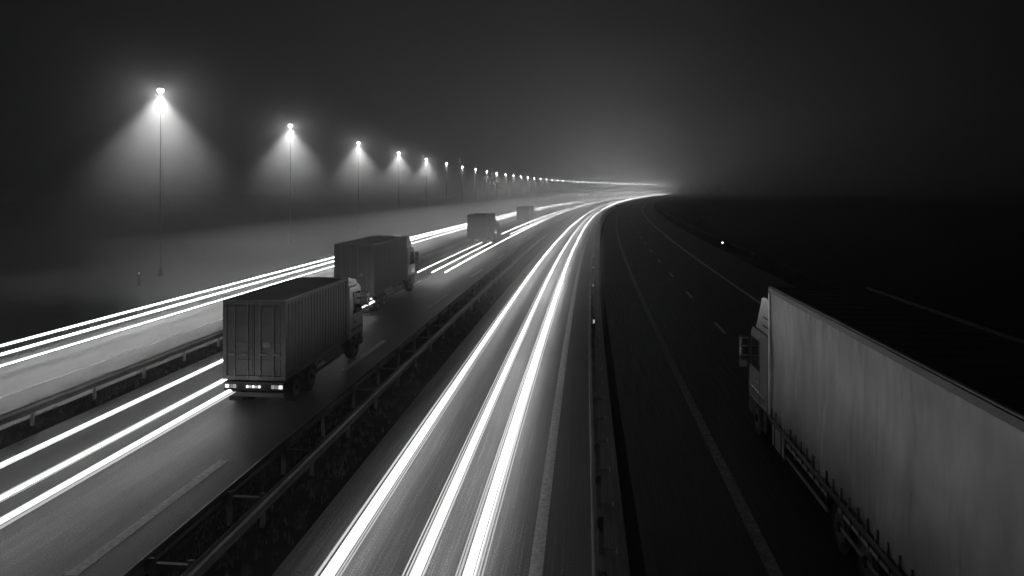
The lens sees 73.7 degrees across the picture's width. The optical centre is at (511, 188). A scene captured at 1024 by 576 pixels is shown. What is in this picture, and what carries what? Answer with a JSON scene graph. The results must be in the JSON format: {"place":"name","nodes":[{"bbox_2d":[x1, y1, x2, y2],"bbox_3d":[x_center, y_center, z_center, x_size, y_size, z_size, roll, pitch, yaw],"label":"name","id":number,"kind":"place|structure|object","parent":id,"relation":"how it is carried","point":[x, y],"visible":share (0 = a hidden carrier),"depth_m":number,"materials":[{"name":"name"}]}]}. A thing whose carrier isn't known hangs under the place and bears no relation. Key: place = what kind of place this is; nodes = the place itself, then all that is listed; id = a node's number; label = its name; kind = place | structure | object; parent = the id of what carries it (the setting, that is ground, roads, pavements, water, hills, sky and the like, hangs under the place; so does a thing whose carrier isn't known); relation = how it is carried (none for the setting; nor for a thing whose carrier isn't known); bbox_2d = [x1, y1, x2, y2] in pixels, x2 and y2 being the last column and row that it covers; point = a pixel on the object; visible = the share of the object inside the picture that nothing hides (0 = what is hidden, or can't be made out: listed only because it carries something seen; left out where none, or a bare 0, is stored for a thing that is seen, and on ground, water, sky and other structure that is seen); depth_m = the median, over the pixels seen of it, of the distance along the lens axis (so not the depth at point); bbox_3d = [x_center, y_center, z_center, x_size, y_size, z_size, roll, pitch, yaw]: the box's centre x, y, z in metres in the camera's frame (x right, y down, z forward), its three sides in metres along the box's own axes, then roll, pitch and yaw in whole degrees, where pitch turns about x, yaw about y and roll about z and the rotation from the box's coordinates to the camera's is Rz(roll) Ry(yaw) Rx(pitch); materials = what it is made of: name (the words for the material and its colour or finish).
{"place":"outdoors","nodes":[
{"label":"outdoors","id":0,"kind":"place"},
{"bbox_2d":[0,192,698,430],"bbox_3d":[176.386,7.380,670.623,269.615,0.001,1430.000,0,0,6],"label":"road","id":1,"kind":"structure","parent":0,"point":[21,374],"depth_m":32.55,"materials":[{"name":"grey asphalt"}]},
{"bbox_2d":[0,194,640,347],"bbox_3d":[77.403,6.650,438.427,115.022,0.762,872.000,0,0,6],"label":"light trail","id":2,"kind":"object","parent":1,"relation":"on","point":[87,322],"visible":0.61,"depth_m":39.51,"materials":[{"name":"white"}]},
{"bbox_2d":[0,194,642,355],"bbox_3d":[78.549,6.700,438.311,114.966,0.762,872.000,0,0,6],"label":"light trail","id":3,"kind":"object","parent":1,"relation":"on","point":[86,330],"visible":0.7,"depth_m":37.44,"materials":[{"name":"white"}]},
{"bbox_2d":[0,194,650,366],"bbox_3d":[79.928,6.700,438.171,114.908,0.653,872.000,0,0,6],"label":"light trail","id":4,"kind":"object","parent":1,"relation":"on","point":[212,302],"visible":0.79,"depth_m":36.19,"materials":[{"name":"white"}]},
{"bbox_2d":[0,192,702,575],"bbox_3d":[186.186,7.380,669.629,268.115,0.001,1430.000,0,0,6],"label":"road","id":5,"kind":"structure","parent":0,"point":[68,530],"depth_m":19.39,"materials":[{"name":"grey asphalt"}]},
{"bbox_2d":[0,359,222,468],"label":"light trail","id":6,"kind":"object","parent":5,"relation":"on","point":[107,414],"visible":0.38,"depth_m":19.45,"materials":[{"name":"white"}]},
{"bbox_2d":[0,390,234,528],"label":"light trail","id":7,"kind":"object","parent":5,"relation":"on","point":[44,495],"visible":1,"depth_m":16.30,"materials":[{"name":"white"}]},
{"bbox_2d":[0,301,375,501],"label":"light trail","id":8,"kind":"object","parent":5,"relation":"on","point":[70,460],"visible":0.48,"depth_m":17.54,"materials":[{"name":"white"}]},
{"bbox_2d":[0,205,570,397],"bbox_3d":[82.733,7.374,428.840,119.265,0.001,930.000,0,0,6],"label":"road edge line","id":9,"kind":"object","parent":5,"relation":"on","point":[140,347],"visible":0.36,"depth_m":29.74,"materials":[{"name":"paint"}]},
{"bbox_2d":[223,275,368,401],"bbox_3d":[-8.250,5.559,26.872,2.840,3.630,8.140,0,0,6],"label":"container truck","id":10,"kind":"object","parent":5,"relation":"on","point":[280,339],"visible":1,"depth_m":23.53,"materials":[{"name":"paint"}]},
{"bbox_2d":[65,217,564,575],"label":"lane dashes","id":11,"kind":"object","parent":5,"relation":"on","point":[77,570],"visible":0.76,"depth_m":15.64,"materials":[{"name":"paint"}]},
{"bbox_2d":[334,235,418,310],"bbox_3d":[-8.837,5.324,45.170,3.060,4.100,9.940,0,0,6],"label":"container truck","id":12,"kind":"object","parent":5,"relation":"on","point":[376,266],"visible":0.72,"depth_m":41.72,"materials":[{"name":"paint"}]},
{"bbox_2d":[417,242,482,271],"bbox_3d":[-5.556,6.586,68.918,0.276,0.097,30.168,0,0,7],"label":"light trail","id":13,"kind":"object","parent":5,"relation":"on","point":[447,257],"visible":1,"depth_m":64.12,"materials":[{"name":"white"}]},
{"bbox_2d":[432,242,491,272],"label":"light trail","id":14,"kind":"object","parent":5,"relation":"on","point":[460,257],"visible":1,"depth_m":65.34,"materials":[{"name":"white"}]},
{"bbox_2d":[467,213,498,245],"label":"container truck","id":15,"kind":"object","parent":5,"relation":"on","point":[483,227],"visible":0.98,"depth_m":87.15,"materials":[{"name":"paint"}]},
{"bbox_2d":[517,206,535,225],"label":"container truck","id":16,"kind":"object","parent":5,"relation":"on","point":[525,214],"visible":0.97,"depth_m":136.13,"materials":[{"name":"paint"}]},
{"bbox_2d":[444,194,657,272],"bbox_3d":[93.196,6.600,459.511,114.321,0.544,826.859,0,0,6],"label":"light trail","id":17,"kind":"object","parent":5,"relation":"on","point":[521,231],"visible":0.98,"depth_m":86.90,"materials":[{"name":"white"}]},
{"bbox_2d":[502,194,651,233],"bbox_3d":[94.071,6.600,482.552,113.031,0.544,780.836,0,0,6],"label":"light trail","id":18,"kind":"object","parent":5,"relation":"on","point":[559,211],"visible":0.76,"depth_m":185.63,"materials":[{"name":"white"}]},
{"bbox_2d":[511,194,652,233],"bbox_3d":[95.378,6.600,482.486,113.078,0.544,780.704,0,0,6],"label":"light trail","id":19,"kind":"object","parent":5,"relation":"on","point":[563,211],"visible":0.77,"depth_m":184.30,"materials":[{"name":"white"}]},
{"bbox_2d":[446,163,446,210],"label":"street lamp","id":20,"kind":"object","parent":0,"point":[446,186],"visible":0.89,"depth_m":225.98,"materials":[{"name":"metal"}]},
{"bbox_2d":[462,166,462,207],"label":"street lamp","id":21,"kind":"object","parent":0,"point":[462,186],"visible":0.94,"depth_m":259.87,"materials":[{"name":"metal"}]},
{"bbox_2d":[272,192,707,575],"bbox_3d":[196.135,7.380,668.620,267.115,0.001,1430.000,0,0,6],"label":"road","id":22,"kind":"structure","parent":0,"point":[388,543],"depth_m":18.34,"materials":[{"name":"grey asphalt"}]},
{"bbox_2d":[314,194,661,575],"bbox_3d":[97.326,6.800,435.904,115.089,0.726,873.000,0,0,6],"label":"light trail","id":23,"kind":"object","parent":22,"relation":"on","point":[356,528],"visible":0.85,"depth_m":16.98,"materials":[{"name":"white"}]},
{"bbox_2d":[402,194,662,575],"bbox_3d":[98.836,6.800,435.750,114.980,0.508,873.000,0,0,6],"label":"light trail","id":24,"kind":"object","parent":22,"relation":"on","point":[439,517],"visible":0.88,"depth_m":16.94,"materials":[{"name":"white"}]},
{"bbox_2d":[455,194,668,575],"bbox_3d":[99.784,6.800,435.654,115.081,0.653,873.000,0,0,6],"label":"light trail","id":25,"kind":"object","parent":22,"relation":"on","point":[471,562],"visible":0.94,"depth_m":17.00,"materials":[{"name":"white"}]},
{"bbox_2d":[529,195,661,575],"bbox_3d":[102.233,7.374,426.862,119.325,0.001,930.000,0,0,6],"label":"road edge line","id":26,"kind":"object","parent":22,"relation":"on","point":[537,555],"visible":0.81,"depth_m":18.39,"materials":[{"name":"paint"}]},
{"bbox_2d":[0,190,1023,575],"bbox_3d":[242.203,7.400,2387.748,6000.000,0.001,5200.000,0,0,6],"label":"ground","id":27,"kind":"structure","parent":0,"point":[72,256],"depth_m":80.49,"materials":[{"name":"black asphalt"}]},
{"bbox_2d":[138,270,139,285],"bbox_3d":[-28.398,6.811,51.992,0.100,1.179,0.055,0,0,6],"label":"delineator post","id":28,"kind":"object","parent":27,"relation":"on","point":[139,278],"visible":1,"depth_m":51.98,"materials":[{"name":"grey plastic"}]},
{"bbox_2d":[157,88,163,275],"bbox_3d":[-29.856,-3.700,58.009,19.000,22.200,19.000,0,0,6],"label":"street lamp","id":29,"kind":"object","parent":27,"relation":"on","point":[160,272],"visible":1,"depth_m":57.96,"materials":[{"name":"metal"}]},
{"bbox_2d":[288,124,291,244],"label":"street lamp","id":30,"kind":"object","parent":27,"relation":"on","point":[290,241],"visible":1,"depth_m":90.05,"materials":[{"name":"metal"}]},
{"bbox_2d":[0,195,638,425],"bbox_3d":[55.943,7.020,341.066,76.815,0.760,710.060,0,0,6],"label":"guardrail","id":31,"kind":"object","parent":27,"relation":"on","point":[31,408],"visible":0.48,"depth_m":24.76,"materials":[{"name":"metal"}]},
{"bbox_2d":[357,142,359,228],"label":"street lamp","id":32,"kind":"object","parent":27,"relation":"on","point":[358,143],"visible":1,"depth_m":124.09,"materials":[{"name":"metal"}]},
{"bbox_2d":[121,195,648,575],"bbox_3d":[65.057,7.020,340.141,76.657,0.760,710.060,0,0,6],"label":"guardrail","id":33,"kind":"object","parent":27,"relation":"on","point":[160,551],"visible":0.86,"depth_m":17.65,"materials":[{"name":"metal"}]},
{"bbox_2d":[156,195,649,575],"bbox_3d":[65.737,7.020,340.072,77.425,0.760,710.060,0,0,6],"label":"guardrail","id":34,"kind":"object","parent":27,"relation":"on","point":[219,547],"visible":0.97,"depth_m":17.61,"materials":[{"name":"metal"}]},
{"bbox_2d":[589,195,657,575],"bbox_3d":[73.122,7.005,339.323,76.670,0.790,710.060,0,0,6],"label":"guardrail","id":35,"kind":"object","parent":27,"relation":"on","point":[596,520],"visible":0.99,"depth_m":17.84,"materials":[{"name":"metal"}]},
{"bbox_2d":[658,195,844,287],"bbox_3d":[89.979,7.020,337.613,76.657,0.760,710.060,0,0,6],"label":"guardrail","id":36,"kind":"object","parent":27,"relation":"on","point":[816,278],"visible":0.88,"depth_m":65.22,"materials":[{"name":"metal"}]},
{"bbox_2d":[678,180,907,193],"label":"tree line","id":37,"kind":"object","parent":27,"relation":"on","point":[806,190],"visible":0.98,"depth_m":925.46,"materials":[{"name":"black plant"}]},
{"bbox_2d":[0,0,1023,189],"label":"sky","id":38,"kind":"structure","parent":0,"point":[919,94],"materials":[{"name":"black"}]},
{"bbox_2d":[601,192,860,575],"bbox_3d":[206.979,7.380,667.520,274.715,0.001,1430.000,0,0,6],"label":"road","id":39,"kind":"structure","parent":0,"point":[690,521],"depth_m":21.93,"materials":[{"name":"black asphalt"}]},
{"bbox_2d":[630,216,725,332],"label":"lane dashes","id":40,"kind":"object","parent":39,"relation":"on","point":[716,324],"visible":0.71,"depth_m":47.15,"materials":[{"name":"paint"}]},
{"bbox_2d":[616,199,782,575],"bbox_3d":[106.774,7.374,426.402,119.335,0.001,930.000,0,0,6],"label":"road edge line","id":41,"kind":"object","parent":39,"relation":"on","point":[764,551],"visible":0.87,"depth_m":18.39,"materials":[{"name":"paint"}]},
{"bbox_2d":[642,202,760,304],"bbox_3d":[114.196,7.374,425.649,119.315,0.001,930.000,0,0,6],"label":"road edge line","id":42,"kind":"object","parent":39,"relation":"on","point":[744,292],"visible":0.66,"depth_m":62.33,"materials":[{"name":"paint"}]},
{"bbox_2d":[739,285,1023,575],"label":"curtain side truck","id":43,"kind":"object","parent":39,"relation":"on","point":[894,424],"visible":1,"depth_m":11.86,"materials":[{"name":"grey fabric"}]}
]}

